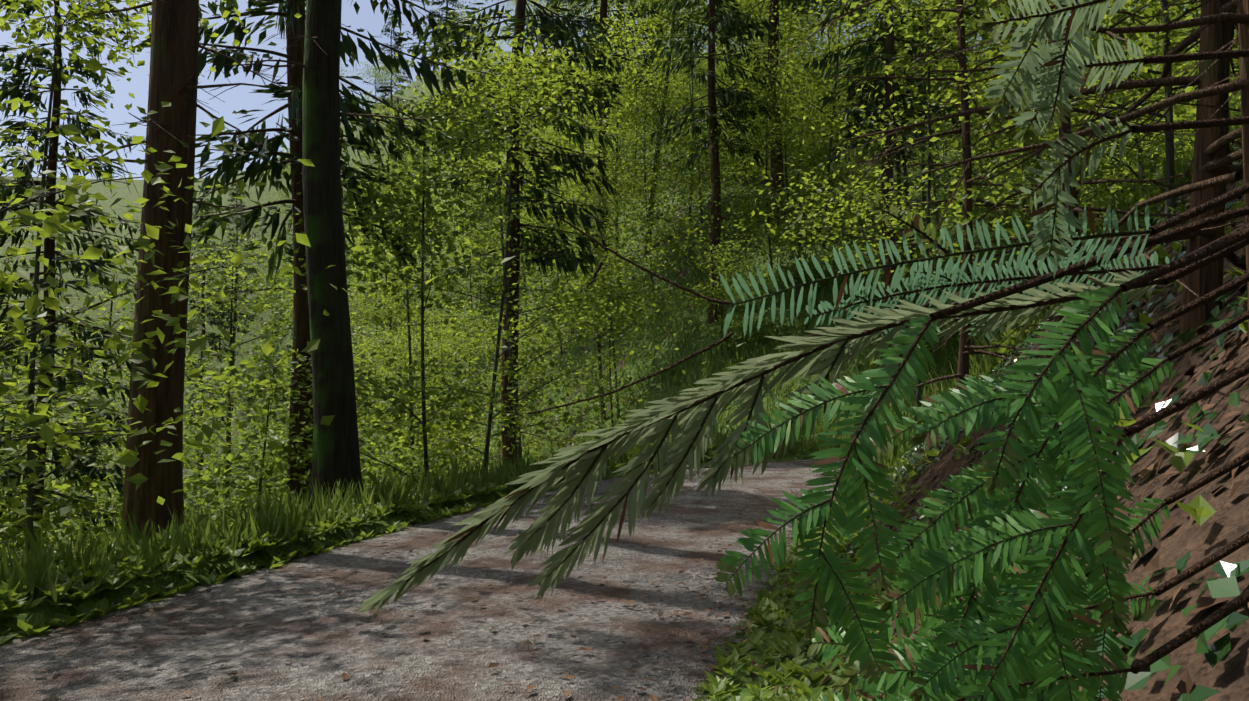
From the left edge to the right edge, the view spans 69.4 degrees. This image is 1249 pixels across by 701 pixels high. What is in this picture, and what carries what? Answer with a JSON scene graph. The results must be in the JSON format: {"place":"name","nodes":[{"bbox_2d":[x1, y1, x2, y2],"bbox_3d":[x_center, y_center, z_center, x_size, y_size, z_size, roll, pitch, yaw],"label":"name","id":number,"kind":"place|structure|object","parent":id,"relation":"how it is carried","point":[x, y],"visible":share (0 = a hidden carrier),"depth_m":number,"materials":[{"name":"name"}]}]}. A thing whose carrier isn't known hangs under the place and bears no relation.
{"place":"outdoors","nodes":[
{"label":"outdoors","id":0,"kind":"place"},
{"bbox_2d":[0,457,874,700],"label":"forest road","id":1,"kind":"structure","parent":0,"point":[325,638],"depth_m":5.27,"materials":[{"name":"grey gravel"}]},
{"bbox_2d":[0,0,1234,179],"label":"sky","id":2,"kind":"structure","parent":0,"point":[238,98],"materials":[{"name":"blue"}]},
{"bbox_2d":[0,49,1248,700],"bbox_3d":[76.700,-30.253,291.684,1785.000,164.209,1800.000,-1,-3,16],"label":"terrain","id":3,"kind":"structure","parent":0,"point":[1218,529],"depth_m":24.86,"materials":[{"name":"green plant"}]},
{"bbox_2d":[0,462,96,553],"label":"bush","id":4,"kind":"object","parent":3,"relation":"on","point":[58,521],"visible":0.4,"depth_m":11.14,"materials":[{"name":"green plant"}]},
{"bbox_2d":[0,394,124,547],"bbox_3d":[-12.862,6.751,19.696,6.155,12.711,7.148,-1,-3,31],"label":"bush","id":5,"kind":"object","parent":3,"relation":"on","point":[77,420],"visible":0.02,"depth_m":19.97,"materials":[{"name":"green plant"}]},
{"bbox_2d":[0,0,188,577],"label":"tree","id":6,"kind":"object","parent":3,"relation":"on","point":[49,252],"visible":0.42,"depth_m":12.20,"materials":[{"name":"green plant"}]},
{"bbox_2d":[0,295,192,558],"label":"tree","id":7,"kind":"object","parent":3,"relation":"on","point":[61,374],"visible":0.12,"depth_m":14.75,"materials":[{"name":"green plant"}]},
{"bbox_2d":[0,205,277,557],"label":"beech tree","id":8,"kind":"object","parent":3,"relation":"on","point":[48,479],"visible":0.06,"depth_m":18.92,"materials":[{"name":"green plant"}]},
{"bbox_2d":[10,0,288,559],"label":"conifer tree","id":9,"kind":"object","parent":3,"relation":"on","point":[173,73],"visible":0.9,"depth_m":8.54,"materials":[{"name":"brown plant"}]},
{"bbox_2d":[0,0,301,576],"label":"tree","id":10,"kind":"object","parent":3,"relation":"on","point":[35,27],"visible":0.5,"depth_m":10.46,"materials":[{"name":"green plant"}]},
{"bbox_2d":[54,367,261,529],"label":"beech tree","id":11,"kind":"object","parent":3,"relation":"on","point":[184,435],"visible":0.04,"depth_m":32.47,"materials":[{"name":"green plant"}]},
{"bbox_2d":[183,200,242,512],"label":"tree","id":12,"kind":"object","parent":3,"relation":"on","point":[203,309],"visible":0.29,"depth_m":78.03,"materials":[{"name":"green plant"}]},
{"bbox_2d":[65,210,372,538],"bbox_3d":[-9.680,4.442,22.685,7.698,15.809,7.012,-2,-3,36],"label":"beech tree","id":13,"kind":"object","parent":3,"relation":"on","point":[261,284],"visible":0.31,"depth_m":22.09,"materials":[{"name":"green plant"}]},
{"bbox_2d":[211,177,260,410],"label":"tree","id":14,"kind":"object","parent":3,"relation":"on","point":[236,317],"visible":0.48,"depth_m":96.06,"materials":[{"name":"green plant"}]},
{"bbox_2d":[0,55,514,530],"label":"tree","id":15,"kind":"object","parent":3,"relation":"on","point":[48,431],"visible":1,"depth_m":6.43,"materials":[{"name":"green plant"}]},
{"bbox_2d":[63,307,455,528],"bbox_3d":[-5.518,3.082,14.269,5.973,7.422,5.376,-2,-3,38],"label":"tree","id":16,"kind":"object","parent":3,"relation":"on","point":[240,379],"visible":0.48,"depth_m":13.91,"materials":[{"name":"green plant"}]},
{"bbox_2d":[129,0,474,503],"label":"conifer tree","id":17,"kind":"object","parent":3,"relation":"on","point":[231,167],"visible":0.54,"depth_m":14.43,"materials":[{"name":"green plant"}]},
{"bbox_2d":[214,0,443,508],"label":"tree","id":18,"kind":"object","parent":3,"relation":"on","point":[335,454],"visible":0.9,"depth_m":10.12,"materials":[{"name":"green plant"}]},
{"bbox_2d":[230,332,446,509],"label":"tree","id":19,"kind":"object","parent":3,"relation":"on","point":[355,359],"visible":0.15,"depth_m":24.38,"materials":[{"name":"green plant"}]},
{"bbox_2d":[343,58,418,204],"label":"tree","id":20,"kind":"object","parent":3,"relation":"on","point":[376,80],"visible":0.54,"depth_m":90.58,"materials":[{"name":"green plant"}]},
{"bbox_2d":[343,104,419,269],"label":"tree","id":21,"kind":"object","parent":3,"relation":"on","point":[386,175],"visible":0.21,"depth_m":74.74,"materials":[{"name":"green plant"}]},
{"bbox_2d":[372,8,410,143],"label":"tree","id":22,"kind":"object","parent":3,"relation":"on","point":[392,51],"visible":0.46,"depth_m":110.03,"materials":[{"name":"green plant"}]},
{"bbox_2d":[344,178,440,380],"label":"tree","id":23,"kind":"object","parent":3,"relation":"on","point":[362,314],"visible":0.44,"depth_m":50.89,"materials":[{"name":"green plant"}]},
{"bbox_2d":[198,89,593,483],"bbox_3d":[-3.245,0.315,14.322,6.226,8.696,6.046,2,-3,-37],"label":"tree","id":24,"kind":"object","parent":3,"relation":"on","point":[421,232],"visible":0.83,"depth_m":13.69,"materials":[{"name":"green plant"}]},
{"bbox_2d":[352,321,440,481],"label":"tree","id":25,"kind":"object","parent":3,"relation":"on","point":[359,337],"visible":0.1,"depth_m":39.78,"materials":[{"name":"green plant"}]},
{"bbox_2d":[354,237,455,372],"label":"tree","id":26,"kind":"object","parent":3,"relation":"on","point":[417,248],"visible":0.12,"depth_m":55.00,"materials":[{"name":"green plant"}]},
{"bbox_2d":[358,423,470,493],"bbox_3d":[-4.885,3.893,17.515,3.976,5.490,4.418,2,-3,-36],"label":"bush","id":27,"kind":"object","parent":3,"relation":"on","point":[392,453],"visible":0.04,"depth_m":17.57,"materials":[{"name":"green plant"}]},
{"bbox_2d":[356,381,476,489],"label":"tree","id":28,"kind":"object","parent":3,"relation":"on","point":[393,426],"visible":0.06,"depth_m":30.40,"materials":[{"name":"green plant"}]},
{"bbox_2d":[352,317,483,481],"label":"tree","id":29,"kind":"object","parent":3,"relation":"on","point":[396,345],"visible":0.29,"depth_m":34.69,"materials":[{"name":"green plant"}]},
{"bbox_2d":[274,182,564,488],"bbox_3d":[-6.115,2.975,26.136,8.862,15.758,7.630,2,-3,-37],"label":"beech tree","id":30,"kind":"object","parent":3,"relation":"on","point":[413,427],"visible":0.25,"depth_m":26.22,"materials":[{"name":"green plant"}]},
{"bbox_2d":[355,356,493,494],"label":"tree","id":31,"kind":"object","parent":3,"relation":"on","point":[414,401],"visible":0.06,"depth_m":31.68,"materials":[{"name":"green plant"}]},
{"bbox_2d":[412,252,472,316],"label":"tree","id":32,"kind":"object","parent":3,"relation":"on","point":[453,296],"visible":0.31,"depth_m":53.30,"materials":[{"name":"green plant"}]},
{"bbox_2d":[423,0,468,117],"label":"tree","id":33,"kind":"object","parent":3,"relation":"on","point":[452,2],"visible":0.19,"depth_m":102.53,"materials":[{"name":"green plant"}]},
{"bbox_2d":[366,424,527,486],"bbox_3d":[-5.013,5.890,25.305,5.522,7.713,5.362,-1,-3,14],"label":"bush","id":34,"kind":"object","parent":3,"relation":"on","point":[422,468],"visible":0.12,"depth_m":25.53,"materials":[{"name":"green plant"}]},
{"bbox_2d":[380,324,519,475],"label":"tree","id":35,"kind":"object","parent":3,"relation":"on","point":[430,356],"visible":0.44,"depth_m":31.09,"materials":[{"name":"green plant"}]},
{"bbox_2d":[0,409,901,643],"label":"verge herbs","id":36,"kind":"object","parent":3,"relation":"on","point":[87,574],"visible":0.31,"depth_m":7.08,"materials":[{"name":"green plant"}]},
{"bbox_2d":[406,302,497,394],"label":"tree","id":37,"kind":"object","parent":3,"relation":"on","point":[451,315],"visible":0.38,"depth_m":42.33,"materials":[{"name":"green plant"}]},
{"bbox_2d":[408,0,513,227],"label":"tree","id":38,"kind":"object","parent":3,"relation":"on","point":[489,21],"visible":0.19,"depth_m":65.78,"materials":[{"name":"green plant"}]},
{"bbox_2d":[428,234,504,376],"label":"tree","id":39,"kind":"object","parent":3,"relation":"on","point":[486,249],"visible":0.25,"depth_m":43.69,"materials":[{"name":"green plant"}]},
{"bbox_2d":[420,143,522,324],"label":"tree","id":40,"kind":"object","parent":3,"relation":"on","point":[494,238],"visible":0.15,"depth_m":46.70,"materials":[{"name":"green plant"}]},
{"bbox_2d":[448,217,504,310],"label":"tree","id":41,"kind":"object","parent":3,"relation":"on","point":[491,289],"visible":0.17,"depth_m":48.22,"materials":[{"name":"green plant"}]},
{"bbox_2d":[392,0,634,470],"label":"conifer tree","id":42,"kind":"object","parent":3,"relation":"on","point":[546,24],"visible":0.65,"depth_m":21.04,"materials":[{"name":"green plant"}]},
{"bbox_2d":[477,340,549,407],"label":"tree","id":43,"kind":"object","parent":3,"relation":"on","point":[522,377],"visible":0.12,"depth_m":34.90,"materials":[{"name":"green plant"}]},
{"bbox_2d":[455,315,585,472],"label":"tree","id":44,"kind":"object","parent":3,"relation":"on","point":[530,443],"visible":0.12,"depth_m":26.33,"materials":[{"name":"green plant"}]},
{"bbox_2d":[458,142,583,363],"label":"tree","id":45,"kind":"object","parent":3,"relation":"on","point":[523,265],"visible":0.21,"depth_m":37.25,"materials":[{"name":"green plant"}]},
{"bbox_2d":[484,322,575,459],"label":"tree","id":46,"kind":"object","parent":3,"relation":"on","point":[531,431],"visible":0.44,"depth_m":29.61,"materials":[{"name":"green plant"}]},
{"bbox_2d":[465,20,595,228],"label":"tree","id":47,"kind":"object","parent":3,"relation":"on","point":[520,143],"visible":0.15,"depth_m":46.09,"materials":[{"name":"green plant"}]},
{"bbox_2d":[345,32,721,459],"bbox_3d":[-2.204,-0.219,19.343,8.535,13.428,6.697,0,-3,-8],"label":"tree","id":48,"kind":"object","parent":3,"relation":"on","point":[507,305],"visible":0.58,"depth_m":19.57,"materials":[{"name":"green plant"}]},
{"bbox_2d":[350,0,742,471],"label":"tree sapling","id":49,"kind":"object","parent":3,"relation":"on","point":[537,84],"visible":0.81,"depth_m":15.67,"materials":[{"name":"green plant"}]},
{"bbox_2d":[473,183,622,357],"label":"tree","id":50,"kind":"object","parent":3,"relation":"on","point":[550,224],"visible":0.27,"depth_m":34.37,"materials":[{"name":"green plant"}]},
{"bbox_2d":[548,218,639,349],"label":"tree","id":51,"kind":"object","parent":3,"relation":"on","point":[621,260],"visible":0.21,"depth_m":31.63,"materials":[{"name":"green plant"}]},
{"bbox_2d":[452,14,751,422],"bbox_3d":[-0.805,-3.082,27.439,9.207,14.484,7.224,0,-3,2],"label":"tree","id":52,"kind":"object","parent":3,"relation":"on","point":[568,194],"visible":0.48,"depth_m":27.72,"materials":[{"name":"green plant"}]},
{"bbox_2d":[540,0,664,313],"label":"conifer tree","id":53,"kind":"object","parent":3,"relation":"on","point":[603,8],"visible":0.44,"depth_m":34.23,"materials":[{"name":"green plant"}]},
{"bbox_2d":[522,168,696,418],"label":"tree","id":54,"kind":"object","parent":3,"relation":"on","point":[621,188],"visible":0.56,"depth_m":26.95,"materials":[{"name":"green plant"}]},
{"bbox_2d":[524,234,702,436],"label":"tree","id":55,"kind":"object","parent":3,"relation":"on","point":[610,290],"visible":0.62,"depth_m":24.66,"materials":[{"name":"green plant"}]},
{"bbox_2d":[525,1,710,315],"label":"tree","id":56,"kind":"object","parent":3,"relation":"on","point":[617,163],"visible":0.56,"depth_m":30.99,"materials":[{"name":"green plant"}]},
{"bbox_2d":[573,95,667,217],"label":"tree","id":57,"kind":"object","parent":3,"relation":"on","point":[625,149],"visible":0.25,"depth_m":35.53,"materials":[{"name":"green plant"}]},
{"bbox_2d":[7,57,1240,582],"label":"undergrowth bushes","id":58,"kind":"object","parent":3,"relation":"on","point":[351,307],"depth_m":47.33,"materials":[{"name":"green plant"}]},
{"bbox_2d":[568,0,706,192],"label":"tree","id":59,"kind":"object","parent":3,"relation":"on","point":[643,57],"visible":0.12,"depth_m":41.30,"materials":[{"name":"green plant"}]},
{"bbox_2d":[34,139,1248,700],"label":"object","id":60,"kind":"object","parent":3,"relation":"on","point":[1200,509],"visible":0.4,"depth_m":3.99,"materials":[{"name":"green plant"}]},
{"bbox_2d":[566,66,742,309],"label":"tree","id":61,"kind":"object","parent":3,"relation":"on","point":[647,123],"visible":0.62,"depth_m":30.93,"materials":[{"name":"green plant"}]},
{"bbox_2d":[570,0,756,255],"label":"tree","id":62,"kind":"object","parent":3,"relation":"on","point":[666,87],"visible":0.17,"depth_m":34.87,"materials":[{"name":"green plant"}]},
{"bbox_2d":[611,4,719,147],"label":"tree","id":63,"kind":"object","parent":3,"relation":"on","point":[645,20],"visible":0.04,"depth_m":44.95,"materials":[{"name":"green plant"}]},
{"bbox_2d":[633,88,708,180],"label":"tree","id":64,"kind":"object","parent":3,"relation":"on","point":[677,100],"visible":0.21,"depth_m":39.36,"materials":[{"name":"green plant"}]},
{"bbox_2d":[632,0,760,222],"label":"tree","id":65,"kind":"object","parent":3,"relation":"on","point":[698,161],"visible":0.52,"depth_m":34.01,"materials":[{"name":"green plant"}]},
{"bbox_2d":[609,0,793,216],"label":"tree","id":66,"kind":"object","parent":3,"relation":"on","point":[682,144],"visible":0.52,"depth_m":34.95,"materials":[{"name":"green plant"}]},
{"bbox_2d":[639,0,783,323],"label":"conifer tree","id":67,"kind":"object","parent":3,"relation":"on","point":[715,18],"visible":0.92,"depth_m":27.02,"materials":[{"name":"green plant"}]},
{"bbox_2d":[653,234,801,355],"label":"tree","id":68,"kind":"object","parent":3,"relation":"on","point":[739,326],"visible":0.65,"depth_m":24.97,"materials":[{"name":"green plant"}]},
{"bbox_2d":[682,0,806,186],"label":"tree","id":69,"kind":"object","parent":3,"relation":"on","point":[744,176],"visible":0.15,"depth_m":37.32,"materials":[{"name":"green plant"}]},
{"bbox_2d":[646,61,857,270],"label":"tree","id":70,"kind":"object","parent":3,"relation":"on","point":[763,125],"visible":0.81,"depth_m":27.03,"materials":[{"name":"green plant"}]},
{"bbox_2d":[718,70,820,186],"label":"tree","id":71,"kind":"object","parent":3,"relation":"on","point":[757,168],"visible":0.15,"depth_m":37.96,"materials":[{"name":"green plant"}]},
{"bbox_2d":[704,0,856,218],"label":"tree","id":72,"kind":"object","parent":3,"relation":"on","point":[790,28],"visible":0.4,"depth_m":31.59,"materials":[{"name":"green plant"}]},
{"bbox_2d":[726,0,837,225],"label":"conifer tree","id":73,"kind":"object","parent":3,"relation":"on","point":[776,181],"visible":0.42,"depth_m":31.16,"materials":[{"name":"brown plant"}]},
{"bbox_2d":[742,0,844,171],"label":"tree","id":74,"kind":"object","parent":3,"relation":"on","point":[795,103],"visible":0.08,"depth_m":40.71,"materials":[{"name":"green plant"}]},
{"bbox_2d":[728,163,860,304],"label":"tree","id":75,"kind":"object","parent":3,"relation":"on","point":[799,249],"visible":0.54,"depth_m":25.65,"materials":[{"name":"green plant"}]},
{"bbox_2d":[357,0,1248,700],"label":"redwood tree","id":76,"kind":"object","parent":3,"relation":"on","point":[979,650],"visible":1,"depth_m":0.59,"materials":[{"name":"green plant"}]},
{"bbox_2d":[748,15,859,196],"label":"tree","id":77,"kind":"object","parent":3,"relation":"on","point":[809,53],"visible":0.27,"depth_m":35.88,"materials":[{"name":"green plant"}]},
{"bbox_2d":[691,0,953,248],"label":"tree","id":78,"kind":"object","parent":3,"relation":"on","point":[794,62],"visible":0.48,"depth_m":28.24,"materials":[{"name":"green plant"}]},
{"bbox_2d":[780,107,868,199],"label":"tree","id":79,"kind":"object","parent":3,"relation":"on","point":[812,146],"visible":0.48,"depth_m":33.12,"materials":[{"name":"green plant"}]},
{"bbox_2d":[781,41,874,216],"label":"tree","id":80,"kind":"object","parent":3,"relation":"on","point":[833,170],"visible":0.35,"depth_m":32.48,"materials":[{"name":"green plant"}]},
{"bbox_2d":[735,0,951,191],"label":"tree","id":81,"kind":"object","parent":3,"relation":"on","point":[847,58],"visible":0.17,"depth_m":36.31,"materials":[{"name":"green plant"}]},
{"bbox_2d":[786,19,906,175],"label":"tree","id":82,"kind":"object","parent":3,"relation":"on","point":[842,69],"visible":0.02,"depth_m":40.18,"materials":[{"name":"green plant"}]},
{"bbox_2d":[789,0,979,300],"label":"tree","id":83,"kind":"object","parent":3,"relation":"on","point":[904,151],"visible":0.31,"depth_m":26.50,"materials":[{"name":"green plant"}]},
{"bbox_2d":[801,0,974,347],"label":"conifer tree","id":84,"kind":"object","parent":3,"relation":"on","point":[872,109],"visible":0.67,"depth_m":24.25,"materials":[{"name":"green plant"}]},
{"bbox_2d":[782,0,1026,289],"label":"tree","id":85,"kind":"object","parent":3,"relation":"on","point":[903,115],"visible":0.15,"depth_m":26.08,"materials":[{"name":"green plant"}]},
{"bbox_2d":[815,0,1004,263],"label":"tree","id":86,"kind":"object","parent":3,"relation":"on","point":[923,166],"visible":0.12,"depth_m":27.26,"materials":[{"name":"green plant"}]},
{"bbox_2d":[695,0,1142,423],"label":"sapling","id":87,"kind":"object","parent":3,"relation":"on","point":[902,201],"visible":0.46,"depth_m":11.98,"materials":[{"name":"green plant"}]},
{"bbox_2d":[844,0,993,232],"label":"tree","id":88,"kind":"object","parent":3,"relation":"on","point":[937,219],"visible":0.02,"depth_m":30.68,"materials":[{"name":"green plant"}]},
{"bbox_2d":[911,80,1017,185],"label":"tree","id":89,"kind":"object","parent":3,"relation":"on","point":[961,166],"visible":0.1,"depth_m":37.08,"materials":[{"name":"green plant"}]},
{"bbox_2d":[820,0,1126,414],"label":"dead spruce tree","id":90,"kind":"object","parent":3,"relation":"on","point":[965,347],"visible":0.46,"depth_m":9.43,"materials":[{"name":"brown wood"}]},
{"bbox_2d":[875,143,1109,369],"bbox_3d":[8.944,-1.084,22.396,5.512,7.929,5.676,-1,-3,25],"label":"tree","id":91,"kind":"object","parent":3,"relation":"on","point":[984,210],"visible":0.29,"depth_m":22.50,"materials":[{"name":"green plant"}]},
{"bbox_2d":[794,0,1200,313],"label":"sapling","id":92,"kind":"object","parent":3,"relation":"on","point":[996,9],"visible":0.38,"depth_m":9.41,"materials":[{"name":"green plant"}]},
{"bbox_2d":[759,0,1248,340],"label":"dead spruce tree","id":93,"kind":"object","parent":3,"relation":"on","point":[1239,18],"visible":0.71,"depth_m":2.56,"materials":[{"name":"brown wood"}]},
{"bbox_2d":[854,0,1161,300],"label":"tree","id":94,"kind":"object","parent":3,"relation":"on","point":[951,126],"visible":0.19,"depth_m":23.44,"materials":[{"name":"green plant"}]},
{"bbox_2d":[799,0,1245,349],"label":"dead spruce tree","id":95,"kind":"object","parent":3,"relation":"on","point":[1213,157],"visible":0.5,"depth_m":3.32,"materials":[{"name":"brown wood"}]},
{"bbox_2d":[931,77,1131,293],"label":"tree","id":96,"kind":"object","parent":3,"relation":"on","point":[1031,140],"visible":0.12,"depth_m":22.09,"materials":[{"name":"green plant"}]},
{"bbox_2d":[864,0,1240,219],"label":"sapling","id":97,"kind":"object","parent":3,"relation":"on","point":[1165,36],"visible":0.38,"depth_m":7.60,"materials":[{"name":"green plant"}]},
{"bbox_2d":[884,1,1239,334],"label":"dead spruce tree","id":98,"kind":"object","parent":3,"relation":"on","point":[1064,128],"visible":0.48,"depth_m":6.88,"materials":[{"name":"brown wood"}]},
{"bbox_2d":[932,0,1240,210],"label":"tree","id":99,"kind":"object","parent":3,"relation":"on","point":[1136,92],"visible":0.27,"depth_m":11.88,"materials":[{"name":"green plant"}]},
{"bbox_2d":[977,2,1234,215],"bbox_3d":[13.145,-6.609,24.895,6.455,13.330,7.496,-1,-3,18],"label":"tree","id":100,"kind":"object","parent":3,"relation":"on","point":[1118,112],"visible":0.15,"depth_m":24.32,"materials":[{"name":"green plant"}]},
{"bbox_2d":[1053,12,1188,237],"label":"tree","id":101,"kind":"object","parent":3,"relation":"on","point":[1142,34],"visible":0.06,"depth_m":25.19,"materials":[{"name":"green plant"}]},
{"bbox_2d":[1099,0,1236,186],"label":"tree","id":102,"kind":"object","parent":3,"relation":"on","point":[1157,43],"visible":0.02,"depth_m":30.91,"materials":[{"name":"green plant"}]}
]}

